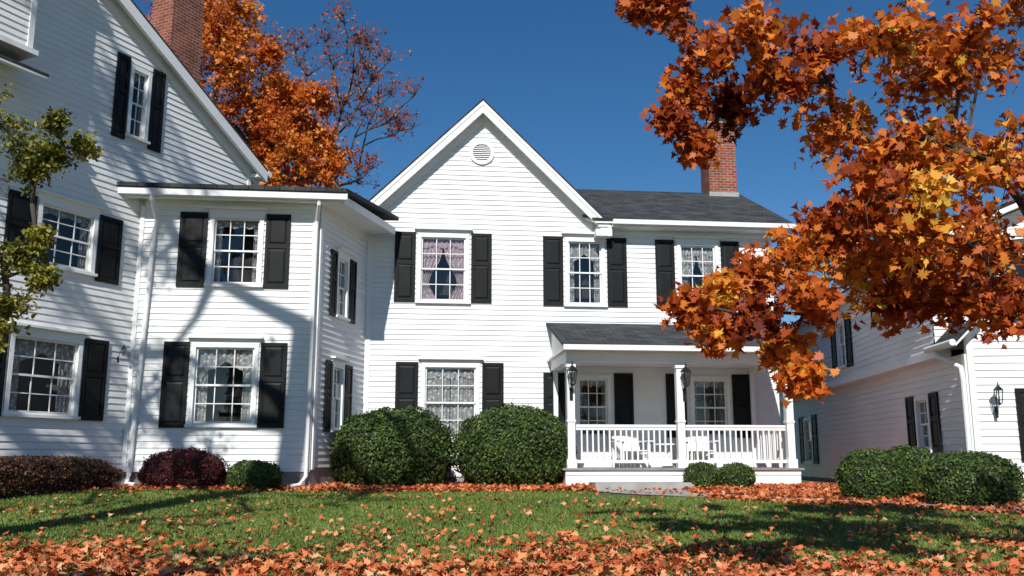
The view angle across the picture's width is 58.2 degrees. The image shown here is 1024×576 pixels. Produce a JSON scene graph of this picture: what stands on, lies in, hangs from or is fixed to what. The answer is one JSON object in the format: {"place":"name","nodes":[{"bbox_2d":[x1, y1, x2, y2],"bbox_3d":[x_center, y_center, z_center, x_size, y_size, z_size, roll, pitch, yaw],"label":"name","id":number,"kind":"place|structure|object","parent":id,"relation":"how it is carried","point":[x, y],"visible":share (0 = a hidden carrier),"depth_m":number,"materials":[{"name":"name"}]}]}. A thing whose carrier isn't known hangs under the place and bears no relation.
{"place":"outdoors","nodes":[
{"label":"outdoors","id":0,"kind":"place"},
{"bbox_2d":[0,480,1023,575],"bbox_3d":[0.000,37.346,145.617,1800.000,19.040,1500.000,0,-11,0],"label":"lawn","id":1,"kind":"structure","parent":0,"point":[615,494],"depth_m":11.10,"materials":[{"name":"plant"}]},
{"bbox_2d":[0,82,103,359],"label":"holly tree","id":2,"kind":"object","parent":1,"relation":"on","point":[38,161],"visible":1,"depth_m":5.17,"materials":[{"name":"green plant"}]},
{"bbox_2d":[112,467,341,485],"bbox_3d":[-7.263,3.160,14.073,3.061,0.760,14.529,-5,-12,26],"label":"foundation","id":3,"kind":"object","parent":1,"relation":"on","point":[320,475],"visible":0.2,"depth_m":17.53,"materials":[{"name":"concrete"}]},
{"bbox_2d":[143,0,354,187],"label":"maple tree","id":4,"kind":"object","parent":1,"relation":"on","point":[281,140],"visible":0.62,"depth_m":30.88,"materials":[{"name":"orange plant"}]},
{"bbox_2d":[200,0,426,195],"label":"maple tree","id":5,"kind":"object","parent":1,"relation":"on","point":[362,97],"visible":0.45,"depth_m":34.98,"materials":[{"name":"plant"}]},
{"bbox_2d":[96,485,566,491],"bbox_3d":[-5.125,3.654,16.383,13.750,0.315,9.449,0,-11,0],"label":"mulch bed","id":6,"kind":"object","parent":1,"relation":"on","point":[246,491],"visible":0.02,"depth_m":16.55,"materials":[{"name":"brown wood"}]},
{"bbox_2d":[0,454,125,499],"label":"clipped hedge","id":7,"kind":"object","parent":6,"relation":"on","point":[23,475],"visible":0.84,"depth_m":14.83,"materials":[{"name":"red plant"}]},
{"bbox_2d":[129,446,230,488],"bbox_3d":[-5.945,3.290,16.696,1.833,0.826,1.094,0,-11,0],"label":"barberry shrub","id":8,"kind":"object","parent":6,"relation":"on","point":[190,466],"visible":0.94,"depth_m":16.34,"materials":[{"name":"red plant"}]},
{"bbox_2d":[224,459,283,489],"bbox_3d":[-4.726,3.429,16.801,1.105,0.636,0.988,0,-11,0],"label":"boxwood shrub","id":9,"kind":"object","parent":6,"relation":"on","point":[258,474],"visible":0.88,"depth_m":16.52,"materials":[{"name":"green plant"}]},
{"bbox_2d":[329,405,459,486],"bbox_3d":[-2.409,3.300,18.895,2.753,1.782,2.179,0,-11,0],"label":"boxwood shrub","id":10,"kind":"object","parent":6,"relation":"on","point":[411,446],"visible":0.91,"depth_m":18.13,"materials":[{"name":"green plant"}]},
{"bbox_2d":[452,399,577,486],"bbox_3d":[0.068,3.258,19.061,2.649,1.909,2.209,0,-11,0],"label":"boxwood shrub","id":11,"kind":"object","parent":6,"relation":"on","point":[509,444],"visible":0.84,"depth_m":18.33,"materials":[{"name":"green plant"}]},
{"bbox_2d":[443,477,463,482],"bbox_3d":[1.444,4.487,20.575,9.550,0.540,0.100,1,-11,-6],"label":"foundation","id":12,"kind":"object","parent":1,"relation":"on","point":[454,479],"depth_m":20.28,"materials":[{"name":"concrete"}]},
{"bbox_2d":[0,481,1023,575],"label":"fallen leaves","id":13,"kind":"object","parent":1,"relation":"on","point":[805,492],"visible":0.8,"depth_m":8.22,"materials":[{"name":"orange plant"}]},
{"bbox_2d":[589,482,694,491],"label":"stone steps","id":14,"kind":"structure","parent":1,"relation":"on","point":[626,486],"depth_m":17.75,"materials":[{"name":"stone"}]},
{"bbox_2d":[547,332,800,485],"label":"porch trim","id":15,"kind":"structure","parent":1,"relation":"on","point":[676,358],"depth_m":18.89,"materials":[{"name":"white wood"}]},
{"bbox_2d":[566,362,691,400],"bbox_3d":[2.391,1.895,18.747,2.600,0.771,0.262,1,-11,-6],"label":"lantern frame","id":16,"kind":"object","parent":15,"relation":"attached to","point":[571,368],"visible":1,"depth_m":18.78,"materials":[{"name":"black metal"}]},
{"bbox_2d":[611,430,652,467],"bbox_3d":[2.585,3.443,20.091,0.750,0.936,0.815,3,-11,-14],"label":"adirondack chair","id":17,"kind":"object","parent":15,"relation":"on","point":[624,446],"visible":0.52,"depth_m":20.26,"materials":[{"name":"white wood"}]},
{"bbox_2d":[546,323,766,346],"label":"porch roof","id":18,"kind":"structure","parent":15,"relation":"on","point":[609,334],"depth_m":19.86,"materials":[{"name":"grey"}]},
{"bbox_2d":[655,443,676,467],"bbox_3d":[3.358,3.636,19.967,0.537,0.510,0.537,0,-11,0],"label":"round side table","id":19,"kind":"object","parent":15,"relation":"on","point":[666,465],"visible":0.73,"depth_m":19.82,"materials":[{"name":"white wood"}]},
{"bbox_2d":[564,424,786,462],"bbox_3d":[3.381,3.369,19.789,4.670,0.770,2.010,1,-11,-6],"label":"porch railing","id":20,"kind":"object","parent":15,"relation":"attached to","point":[768,437],"visible":0.72,"depth_m":18.87,"materials":[{"name":"white wood"}]},
{"bbox_2d":[562,467,804,469],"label":"porch deck","id":21,"kind":"structure","parent":15,"relation":"on","point":[657,468],"depth_m":18.55,"materials":[{"name":"grey wood"}]},
{"bbox_2d":[685,430,717,467],"bbox_3d":[4.093,3.472,20.247,0.750,0.936,0.815,0,-11,0],"label":"adirondack chair","id":22,"kind":"object","parent":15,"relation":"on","point":[688,447],"visible":0.47,"depth_m":20.48,"materials":[{"name":"white wood"}]},
{"bbox_2d":[602,489,1023,511],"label":"walkway","id":23,"kind":"structure","parent":1,"relation":"on","point":[686,492],"depth_m":16.57,"materials":[{"name":"concrete"}]},
{"bbox_2d":[614,0,1023,408],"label":"maple tree","id":24,"kind":"object","parent":1,"relation":"on","point":[906,246],"visible":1,"depth_m":6.69,"materials":[{"name":"orange plant"}]},
{"bbox_2d":[726,482,1007,506],"bbox_3d":[10.575,3.784,16.536,14.750,0.273,14.100,0,-11,0],"label":"mulch bed","id":25,"kind":"object","parent":1,"relation":"on","point":[824,483],"visible":0.02,"depth_m":22.63,"materials":[{"name":"brown soil"}]},
{"bbox_2d":[682,461,720,486],"bbox_3d":[3.727,3.706,18.074,0.746,0.599,0.692,0,-11,0],"label":"boxwood shrub","id":26,"kind":"object","parent":25,"relation":"on","point":[700,473],"visible":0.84,"depth_m":17.85,"materials":[{"name":"green plant"}]},
{"bbox_2d":[719,462,755,486],"bbox_3d":[4.417,3.717,18.111,0.774,0.621,0.725,0,-11,0],"label":"boxwood shrub","id":27,"kind":"object","parent":25,"relation":"on","point":[732,474],"visible":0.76,"depth_m":17.90,"materials":[{"name":"green plant"}]},
{"bbox_2d":[832,448,914,500],"bbox_3d":[5.982,3.126,15.190,1.296,0.968,1.111,0,-11,0],"label":"boxwood shrub","id":28,"kind":"object","parent":25,"relation":"on","point":[867,473],"visible":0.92,"depth_m":14.84,"materials":[{"name":"green plant"}]},
{"bbox_2d":[890,443,933,493],"bbox_3d":[6.989,3.254,16.273,1.034,1.002,1.035,0,-11,0],"label":"boxwood shrub","id":29,"kind":"object","parent":25,"relation":"on","point":[915,458],"visible":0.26,"depth_m":15.95,"materials":[{"name":"green plant"}]},
{"bbox_2d":[917,449,1023,505],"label":"boxwood shrub","id":30,"kind":"object","parent":25,"relation":"on","point":[971,477],"visible":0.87,"depth_m":13.83,"materials":[{"name":"green plant"}]},
{"bbox_2d":[801,476,1023,495],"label":"foundation","id":31,"kind":"object","parent":1,"relation":"on","point":[818,479],"visible":0.02,"depth_m":24.40,"materials":[{"name":"concrete"}]},
{"bbox_2d":[779,202,1018,463],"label":"trim","id":32,"kind":"structure","parent":31,"relation":"on","point":[927,355],"depth_m":16.56,"materials":[{"name":"white wood"}]},
{"bbox_2d":[806,323,929,460],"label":"window sashes","id":33,"kind":"object","parent":32,"relation":"attached to","point":[919,404],"depth_m":21.29,"materials":[{"name":"wood"}]},
{"bbox_2d":[809,326,928,454],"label":"curtains","id":34,"kind":"object","parent":32,"relation":"attached to","point":[926,433],"visible":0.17,"depth_m":17.14,"materials":[{"name":"fabric"}]},
{"bbox_2d":[782,200,1014,344],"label":"roof","id":35,"kind":"structure","parent":32,"relation":"on","point":[945,336],"depth_m":15.14,"materials":[{"name":"concrete"}]},
{"bbox_2d":[778,209,1023,483],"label":"siding","id":36,"kind":"object","parent":32,"relation":"attached to","point":[866,414],"visible":0.48,"depth_m":17.93,"materials":[{"name":"white wood"}]},
{"bbox_2d":[798,255,1023,463],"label":"shutters","id":37,"kind":"object","parent":36,"relation":"attached to","point":[935,425],"visible":0.52,"depth_m":17.36,"materials":[{"name":"black paint"}]},
{"bbox_2d":[993,382,1002,417],"bbox_3d":[7.787,1.785,14.706,0.161,0.570,0.240,-5,-12,25],"label":"lantern frame","id":38,"kind":"object","parent":36,"relation":"attached to","point":[998,388],"visible":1,"depth_m":14.71,"materials":[{"name":"black metal"}]},
{"bbox_2d":[931,351,971,451],"bbox_3d":[7.251,2.198,15.144,0.097,2.446,0.580,6,-12,-30],"label":"downspout","id":39,"kind":"object","parent":32,"relation":"attached to","point":[964,395],"visible":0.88,"depth_m":14.98,"materials":[{"name":"white metal"}]},
{"bbox_2d":[933,330,963,356],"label":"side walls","id":40,"kind":"structure","parent":31,"relation":"on","point":[955,352],"depth_m":34.54,"materials":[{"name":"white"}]},
{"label":"side walls","id":41,"kind":"object","parent":1,"relation":"on","visible":0},
{"bbox_2d":[363,101,795,476],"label":"trim","id":42,"kind":"structure","parent":41,"relation":"attached to","point":[578,206],"depth_m":21.40,"materials":[{"name":"white wood"}]},
{"bbox_2d":[361,253,365,413],"bbox_3d":[-3.500,1.293,20.458,0.394,5.578,0.103,5,-12,-26],"label":"downspout","id":43,"kind":"object","parent":42,"relation":"attached to","point":[363,335],"visible":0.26,"depth_m":20.54,"materials":[{"name":"white metal"}]},
{"bbox_2d":[368,124,776,472],"bbox_3d":[1.400,-0.037,21.353,9.450,8.480,0.021,1,-11,-6],"label":"siding","id":44,"kind":"object","parent":42,"relation":"attached to","point":[511,203],"visible":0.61,"depth_m":21.19,"materials":[{"name":"white wood"}]},
{"bbox_2d":[470,141,493,164],"bbox_3d":[-0.711,-3.187,21.697,0.580,0.580,0.060,1,-11,-6],"label":"gable vent","id":45,"kind":"object","parent":44,"relation":"attached to","point":[480,162],"visible":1,"depth_m":21.68,"materials":[{"name":"white wood"}]},
{"bbox_2d":[394,231,750,437],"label":"shutters","id":46,"kind":"object","parent":44,"relation":"attached to","point":[406,385],"visible":0.75,"depth_m":21.14,"materials":[{"name":"black paint"}]},
{"bbox_2d":[420,237,726,437],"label":"window sashes","id":47,"kind":"object","parent":42,"relation":"attached to","point":[588,380],"depth_m":21.17,"materials":[{"name":"white wood"}]},
{"bbox_2d":[429,144,720,433],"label":"windows","id":48,"kind":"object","parent":42,"relation":"attached to","point":[443,277],"visible":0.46,"depth_m":21.85,"materials":[{"name":"glass"}]},
{"bbox_2d":[422,239,463,298],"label":"pink curtains","id":49,"kind":"object","parent":48,"relation":"attached to","point":[457,247],"visible":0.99,"depth_m":21.27,"materials":[{"name":"pink fabric"}]},
{"bbox_2d":[426,243,724,436],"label":"curtains","id":50,"kind":"object","parent":42,"relation":"attached to","point":[466,394],"visible":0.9,"depth_m":20.94,"materials":[{"name":"fabric"}]},
{"bbox_2d":[369,99,793,223],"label":"roof","id":51,"kind":"structure","parent":42,"relation":"on","point":[608,205],"depth_m":23.05,"materials":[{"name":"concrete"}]},
{"bbox_2d":[700,122,736,194],"bbox_3d":[5.805,-3.140,25.868,0.942,2.880,0.915,0,-11,0],"label":"chimney","id":52,"kind":"object","parent":51,"relation":"on","point":[723,178],"visible":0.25,"depth_m":25.55,"materials":[{"name":"red brick"}]},
{"bbox_2d":[709,192,738,196],"bbox_3d":[5.847,-2.466,25.337,0.840,0.360,0.030,1,-11,-6],"label":"flashing","id":53,"kind":"object","parent":41,"relation":"attached to","point":[733,194],"visible":0.43,"depth_m":25.35,"materials":[{"name":"silver metal"}]},
{"bbox_2d":[133,0,1023,329],"label":"sky","id":54,"kind":"structure","parent":0,"point":[574,80],"materials":[{"name":"blue"}]},
{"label":"side walls","id":55,"kind":"object","parent":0,"visible":0},
{"bbox_2d":[0,0,394,471],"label":"trim","id":56,"kind":"structure","parent":55,"relation":"attached to","point":[343,209],"depth_m":18.05,"materials":[{"name":"white wood"}]},
{"bbox_2d":[0,0,31,45],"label":"bay siding","id":57,"kind":"object","parent":56,"relation":"on","point":[14,19],"visible":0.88,"depth_m":15.37,"materials":[{"name":"white wood"}]},
{"bbox_2d":[16,81,254,421],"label":"rooms","id":58,"kind":"object","parent":56,"relation":"attached to","point":[41,385],"visible":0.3,"depth_m":18.26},
{"bbox_2d":[8,73,342,426],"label":"curtains","id":59,"kind":"object","parent":56,"relation":"attached to","point":[206,357],"visible":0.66,"depth_m":17.74,"materials":[{"name":"fabric"}]},
{"bbox_2d":[8,71,345,428],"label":"window sashes","id":60,"kind":"object","parent":56,"relation":"attached to","point":[86,269],"depth_m":17.67,"materials":[{"name":"white wood"}]},
{"bbox_2d":[0,0,367,469],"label":"siding","id":61,"kind":"object","parent":56,"relation":"attached to","point":[78,45],"visible":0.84,"depth_m":17.62,"materials":[{"name":"white wood"}]},
{"bbox_2d":[117,344,126,361],"bbox_3d":[-7.348,1.226,17.319,0.196,0.335,0.126,0,-11,0],"label":"lantern frame","id":62,"kind":"object","parent":61,"relation":"on","point":[123,347],"visible":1,"depth_m":17.33,"materials":[{"name":"black metal"}]},
{"bbox_2d":[0,51,356,431],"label":"shutters","id":63,"kind":"object","parent":61,"relation":"attached to","point":[191,256],"visible":0.92,"depth_m":17.76,"materials":[{"name":"black paint"}]},
{"bbox_2d":[0,0,398,220],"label":"roof","id":64,"kind":"structure","parent":56,"relation":"on","point":[379,211],"depth_m":18.02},
{"bbox_2d":[151,0,204,82],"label":"chimney","id":65,"kind":"object","parent":64,"relation":"on","point":[177,25],"depth_m":20.58,"materials":[{"name":"red brick"}]},
{"bbox_2d":[124,194,320,487],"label":"downspouts","id":66,"kind":"object","parent":56,"relation":"attached to","point":[142,348],"visible":0.93,"depth_m":17.70,"materials":[{"name":"white metal"}]}
]}

